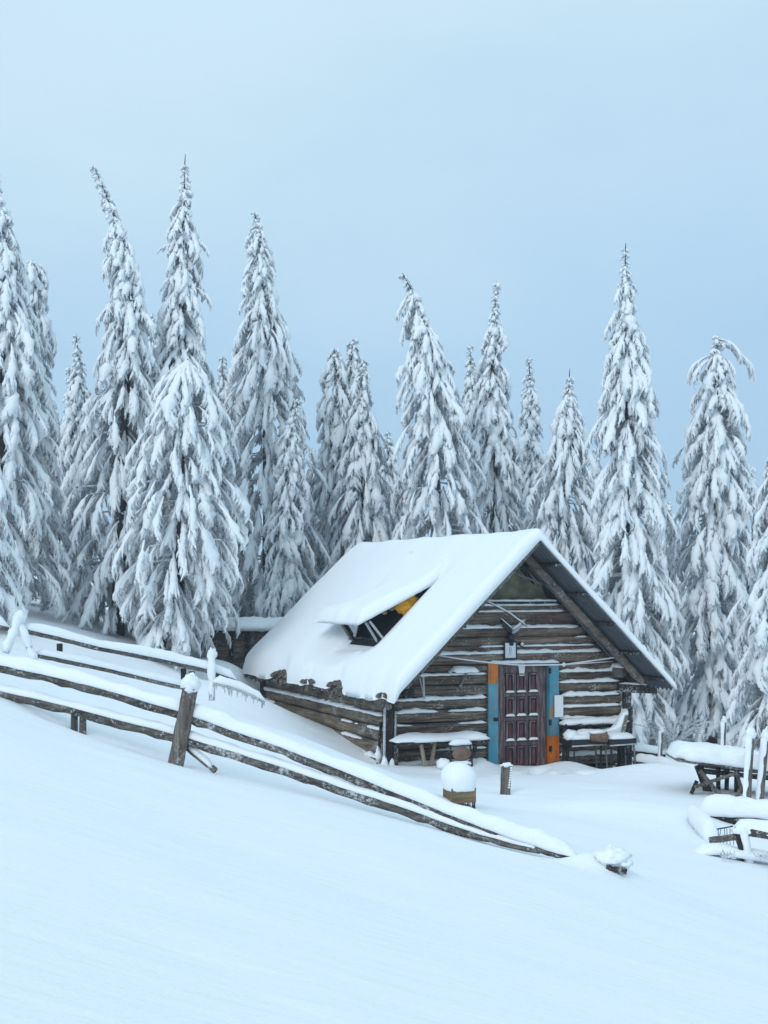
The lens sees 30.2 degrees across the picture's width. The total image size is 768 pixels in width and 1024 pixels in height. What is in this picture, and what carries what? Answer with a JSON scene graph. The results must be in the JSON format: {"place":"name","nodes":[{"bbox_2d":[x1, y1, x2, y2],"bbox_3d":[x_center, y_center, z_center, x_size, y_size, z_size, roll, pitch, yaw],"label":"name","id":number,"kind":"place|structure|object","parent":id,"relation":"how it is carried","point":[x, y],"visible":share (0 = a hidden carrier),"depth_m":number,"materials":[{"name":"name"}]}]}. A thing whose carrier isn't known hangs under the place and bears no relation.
{"place":"outdoors","nodes":[
{"label":"outdoors","id":0,"kind":"place"},
{"bbox_2d":[0,576,767,1023],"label":"snow ground","id":1,"kind":"structure","parent":0,"point":[142,880],"depth_m":8.09,"materials":[{"name":"white snow"}]},
{"bbox_2d":[0,467,28,631],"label":"spruce tree","id":2,"kind":"object","parent":1,"relation":"on","point":[11,603],"visible":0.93,"depth_m":26.60,"materials":[{"name":"white plant"}]},
{"bbox_2d":[6,261,62,604],"bbox_3d":[-8.537,-1.750,33.119,2.245,8.252,2.038,0,-3,0],"label":"spruce tree","id":3,"kind":"object","parent":1,"relation":"on","point":[36,272],"visible":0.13,"depth_m":33.01,"materials":[{"name":"white plant"}]},
{"bbox_2d":[0,175,92,620],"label":"spruce tree","id":4,"kind":"object","parent":1,"relation":"on","point":[26,410],"visible":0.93,"depth_m":29.87,"materials":[{"name":"white plant"}]},
{"bbox_2d":[34,397,60,578],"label":"spruce tree","id":5,"kind":"object","parent":1,"relation":"on","point":[59,425],"visible":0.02,"depth_m":38.93,"materials":[{"name":"white plant"}]},
{"bbox_2d":[37,367,97,598],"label":"spruce tree","id":6,"kind":"object","parent":1,"relation":"on","point":[62,419],"visible":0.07,"depth_m":38.29,"materials":[{"name":"white plant"}]},
{"bbox_2d":[54,334,110,605],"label":"spruce tree","id":7,"kind":"object","parent":1,"relation":"on","point":[78,393],"visible":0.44,"depth_m":35.84,"materials":[{"name":"white plant"}]},
{"bbox_2d":[53,166,180,636],"bbox_3d":[-5.771,-2.329,31.133,2.858,10.547,2.862,2,-4,-37],"label":"spruce tree","id":8,"kind":"object","parent":1,"relation":"on","point":[124,357],"visible":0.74,"depth_m":30.69,"materials":[{"name":"white plant"}]},
{"bbox_2d":[0,610,265,707],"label":"pole fence","id":9,"kind":"object","parent":1,"relation":"on","point":[226,678],"visible":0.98,"depth_m":18.58,"materials":[{"name":"grey wood"}]},
{"bbox_2d":[108,314,159,609],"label":"spruce tree","id":10,"kind":"object","parent":1,"relation":"on","point":[156,344],"visible":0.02,"depth_m":37.18,"materials":[{"name":"white plant"}]},
{"bbox_2d":[104,359,253,669],"bbox_3d":[-4.181,0.102,29.067,3.044,6.552,3.084,0,-3,0],"label":"spruce tree","id":11,"kind":"object","parent":1,"relation":"on","point":[177,536],"visible":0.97,"depth_m":28.61,"materials":[{"name":"white plant"}]},
{"bbox_2d":[125,154,243,658],"bbox_3d":[-4.569,-2.352,31.575,2.913,11.542,3.199,0,-3,0],"label":"spruce tree","id":12,"kind":"object","parent":1,"relation":"on","point":[181,331],"visible":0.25,"depth_m":31.65,"materials":[{"name":"white plant"}]},
{"bbox_2d":[193,357,257,632],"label":"spruce tree","id":13,"kind":"object","parent":1,"relation":"on","point":[222,385],"visible":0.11,"depth_m":36.55,"materials":[{"name":"white plant"}]},
{"bbox_2d":[210,616,282,681],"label":"plank shed","id":14,"kind":"structure","parent":1,"relation":"on","point":[254,630],"depth_m":31.62,"materials":[{"name":"brown wood"}]},
{"bbox_2d":[239,553,260,610],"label":"spruce tree","id":15,"kind":"object","parent":1,"relation":"on","point":[259,561],"depth_m":43.70,"materials":[{"name":"white plant"}]},
{"bbox_2d":[210,211,331,619],"bbox_3d":[-2.836,-1.820,35.729,3.278,11.570,3.383,0,-3,0],"label":"spruce tree","id":16,"kind":"object","parent":1,"relation":"on","point":[264,322],"visible":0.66,"depth_m":35.33,"materials":[{"name":"white plant"}]},
{"bbox_2d":[258,399,314,617],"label":"spruce tree","id":17,"kind":"object","parent":1,"relation":"on","point":[286,586],"visible":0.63,"depth_m":33.81,"materials":[{"name":"white plant"}]},
{"bbox_2d":[0,654,576,857],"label":"rail fence","id":18,"kind":"object","parent":1,"relation":"on","point":[368,786],"visible":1,"depth_m":11.94,"materials":[{"name":"grey wood"}]},
{"bbox_2d":[305,448,325,541],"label":"spruce tree","id":19,"kind":"object","parent":1,"relation":"on","point":[307,471],"visible":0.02,"depth_m":42.95,"materials":[{"name":"white plant"}]},
{"bbox_2d":[296,348,355,600],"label":"spruce tree","id":20,"kind":"object","parent":1,"relation":"on","point":[330,404],"visible":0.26,"depth_m":36.95,"materials":[{"name":"white plant"}]},
{"bbox_2d":[319,339,366,570],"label":"spruce tree","id":21,"kind":"object","parent":1,"relation":"on","point":[353,360],"visible":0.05,"depth_m":37.52,"materials":[{"name":"white plant"}]},
{"bbox_2d":[315,360,396,582],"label":"spruce tree","id":22,"kind":"object","parent":1,"relation":"on","point":[361,487],"visible":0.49,"depth_m":35.68,"materials":[{"name":"white plant"}]},
{"bbox_2d":[375,722,382,763],"bbox_3d":[-0.080,3.914,23.772,0.122,0.802,0.234,-1,-3,17],"label":"plank","id":23,"kind":"object","parent":1,"relation":"on","point":[378,755],"visible":0.92,"depth_m":23.73,"materials":[{"name":"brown wood"}]},
{"bbox_2d":[381,706,388,764],"bbox_3d":[-0.001,3.781,23.566,0.137,1.299,0.178,1,-3,-22],"label":"plank","id":24,"kind":"object","parent":1,"relation":"on","point":[384,761],"visible":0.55,"depth_m":23.59,"materials":[{"name":"grey wood"}]},
{"bbox_2d":[388,704,393,764],"bbox_3d":[0.129,3.783,23.622,0.144,1.361,0.176,1,-3,-22],"label":"plank","id":25,"kind":"object","parent":1,"relation":"on","point":[391,735],"visible":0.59,"depth_m":23.65,"materials":[{"name":"brown wood"}]},
{"bbox_2d":[378,431,408,537],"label":"spruce tree","id":26,"kind":"object","parent":1,"relation":"on","point":[389,478],"visible":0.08,"depth_m":41.87,"materials":[{"name":"white plant"}]},
{"bbox_2d":[394,711,398,764],"bbox_3d":[0.200,3.898,23.629,0.119,1.160,0.203,-1,-3,19],"label":"plank","id":27,"kind":"object","parent":1,"relation":"on","point":[395,715],"visible":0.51,"depth_m":23.71,"materials":[{"name":"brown wood"}]},
{"bbox_2d":[390,273,489,539],"bbox_3d":[1.327,-0.380,34.050,3.002,10.871,2.902,1,-3,-26],"label":"spruce tree","id":28,"kind":"object","parent":1,"relation":"on","point":[435,434],"visible":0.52,"depth_m":33.88,"materials":[{"name":"white plant"}]},
{"bbox_2d":[389,730,490,766],"bbox_3d":[0.930,4.013,23.677,1.688,0.708,0.652,1,-3,-22],"label":"wooden bench","id":29,"kind":"object","parent":1,"relation":"on","point":[421,739],"visible":0.84,"depth_m":23.45,"materials":[{"name":"brown wood"}]},
{"bbox_2d":[436,738,472,769],"bbox_3d":[1.130,3.985,23.337,0.631,0.568,0.396,1,-3,-22],"label":"folding chair","id":30,"kind":"object","parent":1,"relation":"on","point":[462,754],"visible":0.8,"depth_m":23.23,"materials":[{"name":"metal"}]},
{"bbox_2d":[441,761,476,808],"bbox_3d":[0.817,3.120,15.509,0.368,0.803,0.474,1,-3,-14],"label":"wooden box","id":31,"kind":"object","parent":1,"relation":"on","point":[459,779],"visible":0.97,"depth_m":15.35,"materials":[{"name":"beige wood"}]},
{"bbox_2d":[243,528,676,768],"bbox_3d":[1.044,2.740,27.496,5.506,4.549,8.406,1,-3,-22],"label":"log cabin","id":32,"kind":"object","parent":1,"relation":"on","point":[339,652],"visible":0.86,"depth_m":24.89,"materials":[{"name":"brown wood"}]},
{"bbox_2d":[382,595,418,615],"bbox_3d":[0.298,1.658,25.430,0.753,0.401,0.159,1,-3,-27],"label":"cloth","id":33,"kind":"object","parent":32,"relation":"hanging from","point":[404,607],"visible":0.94,"depth_m":25.42,"materials":[{"name":"yellow fabric"}]},
{"bbox_2d":[420,676,424,698],"bbox_3d":[0.643,2.946,23.847,0.096,0.386,0.050,1,-3,-22],"label":"strap","id":34,"kind":"object","parent":32,"relation":"hanging from","point":[423,690],"visible":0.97,"depth_m":23.84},
{"bbox_2d":[447,666,479,686],"bbox_3d":[1.353,2.803,24.269,0.530,0.367,0.269,1,-3,-22],"label":"wall shelf","id":35,"kind":"object","parent":32,"relation":"attached to","point":[466,670],"depth_m":24.18,"materials":[{"name":"white wood"}]},
{"bbox_2d":[487,601,526,626],"bbox_3d":[2.136,1.764,24.603,0.738,0.455,0.086,1,-3,-13],"label":"stick","id":36,"kind":"object","parent":32,"relation":"attached to","point":[510,613],"visible":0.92,"depth_m":24.57,"materials":[{"name":"grey wood"}]},
{"bbox_2d":[503,642,516,658],"bbox_3d":[2.191,2.399,24.665,0.250,0.300,0.032,1,-3,-23],"label":"framed picture","id":37,"kind":"object","parent":32,"relation":"attached to","point":[509,652],"visible":1,"depth_m":24.65,"materials":[{"name":"paper"}]},
{"bbox_2d":[500,618,525,645],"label":"antlers","id":38,"kind":"object","parent":32,"relation":"attached to","point":[506,626],"visible":1,"depth_m":24.63},
{"bbox_2d":[498,664,545,765],"bbox_3d":[2.403,3.622,24.803,0.955,1.950,0.101,1,-3,-22],"label":"door","id":39,"kind":"structure","parent":32,"relation":"in","point":[521,689],"depth_m":24.79,"materials":[{"name":"paint"}]},
{"bbox_2d":[439,655,613,666],"bbox_3d":[2.504,2.553,24.448,3.465,0.266,0.292,1,-3,-22],"label":"clothes line","id":40,"kind":"object","parent":32,"relation":"attached to","point":[563,664],"visible":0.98,"depth_m":24.65,"materials":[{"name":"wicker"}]},
{"bbox_2d":[554,695,562,716],"bbox_3d":[3.062,3.401,24.914,0.165,0.380,0.024,1,-3,-22],"label":"white panel","id":41,"kind":"object","parent":32,"relation":"attached to","point":[558,705],"visible":1,"depth_m":24.90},
{"bbox_2d":[459,345,486,522],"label":"spruce tree","id":42,"kind":"object","parent":1,"relation":"on","point":[469,386],"visible":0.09,"depth_m":38.15,"materials":[{"name":"white plant"}]},
{"bbox_2d":[457,281,525,533],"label":"spruce tree","id":43,"kind":"object","parent":1,"relation":"on","point":[499,497],"visible":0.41,"depth_m":35.93,"materials":[{"name":"white plant"}]},
{"bbox_2d":[500,762,512,794],"bbox_3d":[1.719,3.953,20.073,0.214,0.832,0.089,1,-3,-10],"label":"stake post","id":44,"kind":"object","parent":1,"relation":"on","point":[505,779],"visible":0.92,"depth_m":20.06,"materials":[{"name":"grey wood"}]},
{"bbox_2d":[518,357,558,539],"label":"spruce tree","id":45,"kind":"object","parent":1,"relation":"on","point":[534,454],"visible":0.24,"depth_m":38.97,"materials":[{"name":"white plant"}]},
{"bbox_2d":[524,369,605,602],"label":"spruce tree","id":46,"kind":"object","parent":1,"relation":"on","point":[554,511],"visible":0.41,"depth_m":34.83,"materials":[{"name":"white plant"}]},
{"bbox_2d":[560,729,607,767],"bbox_3d":[3.452,4.170,24.618,0.775,0.837,0.461,1,-3,-22],"label":"table","id":47,"kind":"object","parent":1,"relation":"on","point":[577,738],"visible":0.84,"depth_m":24.45,"materials":[{"name":"wood"}]},
{"bbox_2d":[588,729,608,742],"bbox_3d":[3.690,3.853,24.468,0.367,0.224,0.299,1,-3,-22],"label":"wooden stump","id":48,"kind":"object","parent":47,"relation":"on","point":[598,735],"visible":1,"depth_m":24.37,"materials":[{"name":"brown wood"}]},
{"bbox_2d":[558,716,629,766],"bbox_3d":[3.706,4.133,25.047,1.320,1.044,0.312,1,-3,-22],"label":"wall bench","id":49,"kind":"object","parent":1,"relation":"on","point":[586,721],"depth_m":24.92,"materials":[{"name":"white wood"}]},
{"bbox_2d":[585,448,616,612],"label":"spruce tree","id":50,"kind":"object","parent":1,"relation":"on","point":[605,495],"visible":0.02,"depth_m":39.93,"materials":[{"name":"white plant"}]},
{"bbox_2d":[591,844,633,874],"bbox_3d":[1.818,2.762,11.352,0.347,0.208,0.331,0,-3,0],"label":"broken stub","id":51,"kind":"object","parent":1,"relation":"on","point":[610,857],"visible":0.98,"depth_m":11.23,"materials":[{"name":"white wood"}]},
{"bbox_2d":[601,709,627,767],"bbox_3d":[3.986,4.053,24.923,0.595,1.211,0.400,0,-3,9],"label":"chair","id":52,"kind":"object","parent":1,"relation":"on","point":[619,724],"visible":0.7,"depth_m":24.74,"materials":[{"name":"grey wood"}]},
{"bbox_2d":[600,732,636,768],"bbox_3d":[4.063,4.203,24.732,0.583,0.754,0.493,1,-3,-22],"label":"table","id":53,"kind":"object","parent":1,"relation":"on","point":[620,739],"visible":0.77,"depth_m":24.58,"materials":[{"name":"wood"}]},
{"bbox_2d":[583,244,690,747],"bbox_3d":[5.249,-0.277,31.095,2.650,11.294,2.585,0,-3,0],"label":"spruce tree","id":54,"kind":"object","parent":1,"relation":"on","point":[627,545],"visible":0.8,"depth_m":30.65,"materials":[{"name":"white plant"}]},
{"bbox_2d":[632,742,665,756],"bbox_3d":[4.827,4.414,26.207,0.831,0.363,0.247,2,-3,-30],"label":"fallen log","id":55,"kind":"object","parent":1,"relation":"on","point":[642,748],"visible":0.53,"depth_m":26.09,"materials":[{"name":"white wood"}]},
{"bbox_2d":[658,726,663,755],"bbox_3d":[5.025,4.364,25.799,0.126,0.957,0.098,2,-3,-29],"label":"snowy post","id":56,"kind":"object","parent":1,"relation":"on","point":[660,740],"visible":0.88,"depth_m":25.79,"materials":[{"name":"white snow"}]},
{"bbox_2d":[633,753,694,767],"bbox_3d":[4.764,4.269,24.111,0.168,0.243,1.603,2,-3,-29],"label":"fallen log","id":57,"kind":"object","parent":1,"relation":"on","point":[641,758],"visible":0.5,"depth_m":24.23,"materials":[{"name":"white wood"}]},
{"bbox_2d":[641,501,697,707],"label":"spruce tree","id":58,"kind":"object","parent":1,"relation":"on","point":[664,561],"visible":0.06,"depth_m":40.61,"materials":[{"name":"white plant"}]},
{"bbox_2d":[633,716,713,749],"bbox_3d":[5.771,4.474,28.339,1.577,0.766,0.877,1,-3,-15],"label":"bare shrub","id":59,"kind":"object","parent":1,"relation":"on","point":[667,741],"visible":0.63,"depth_m":28.23,"materials":[{"name":"white wood"}]},
{"bbox_2d":[667,335,757,744],"bbox_3d":[7.417,0.744,31.993,2.269,9.505,2.451,-2,-3,32],"label":"spruce tree","id":60,"kind":"object","parent":1,"relation":"on","point":[718,497],"visible":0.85,"depth_m":31.62,"materials":[{"name":"white plant"}]},
{"bbox_2d":[666,740,767,796],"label":"trestle table","id":61,"kind":"object","parent":1,"relation":"on","point":[728,759],"visible":0.86,"depth_m":20.27,"materials":[{"name":"grey wood"}]},
{"bbox_2d":[720,716,726,770],"bbox_3d":[5.812,4.093,24.317,0.122,1.218,0.101,0,-3,0],"label":"snowy post","id":62,"kind":"object","parent":1,"relation":"on","point":[723,730],"visible":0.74,"depth_m":24.30,"materials":[{"name":"white snow"}]},
{"bbox_2d":[717,848,737,858],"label":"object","id":63,"kind":"object","parent":1,"relation":"on","point":[732,855],"visible":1,"depth_m":15.10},
{"bbox_2d":[694,819,767,863],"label":"fence","id":64,"kind":"object","parent":1,"relation":"on","point":[742,830],"visible":0.95,"depth_m":15.33,"materials":[{"name":"brown wood"}]},
{"bbox_2d":[700,794,767,824],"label":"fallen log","id":65,"kind":"object","parent":1,"relation":"on","point":[730,809],"visible":0.63,"depth_m":17.26,"materials":[{"name":"brown wood"}]},
{"bbox_2d":[720,466,764,726],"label":"spruce tree","id":66,"kind":"object","parent":1,"relation":"on","point":[742,577],"visible":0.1,"depth_m":35.80,"materials":[{"name":"white plant"}]},
{"bbox_2d":[725,458,767,749],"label":"spruce tree","id":67,"kind":"object","parent":1,"relation":"on","point":[751,687],"visible":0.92,"depth_m":28.79,"materials":[{"name":"white plant"}]},
{"bbox_2d":[742,726,756,797],"bbox_3d":[5.072,3.652,19.734,0.210,1.346,0.150,1,-3,-25],"label":"snowy post","id":68,"kind":"object","parent":1,"relation":"on","point":[751,734],"visible":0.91,"depth_m":19.70,"materials":[{"name":"white snow"}]},
{"bbox_2d":[752,851,767,860],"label":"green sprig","id":69,"kind":"object","parent":1,"relation":"on","point":[765,857],"visible":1,"depth_m":15.11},
{"bbox_2d":[756,728,767,799],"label":"snowy post","id":70,"kind":"object","parent":1,"relation":"on","point":[762,767],"visible":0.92,"depth_m":19.80,"materials":[{"name":"white snow"}]},
{"bbox_2d":[0,0,767,615],"label":"sky","id":71,"kind":"structure","parent":0,"point":[458,148],"materials":[{"name":"blue"}]},
{"bbox_2d":[686,804,717,842],"bbox_3d":[3.726,3.657,16.680,0.207,0.334,1.113,0,-3,0],"label":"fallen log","id":72,"kind":"object","parent":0,"point":[701,822],"visible":0.93,"depth_m":16.44,"materials":[{"name":"white wood"}]}
]}

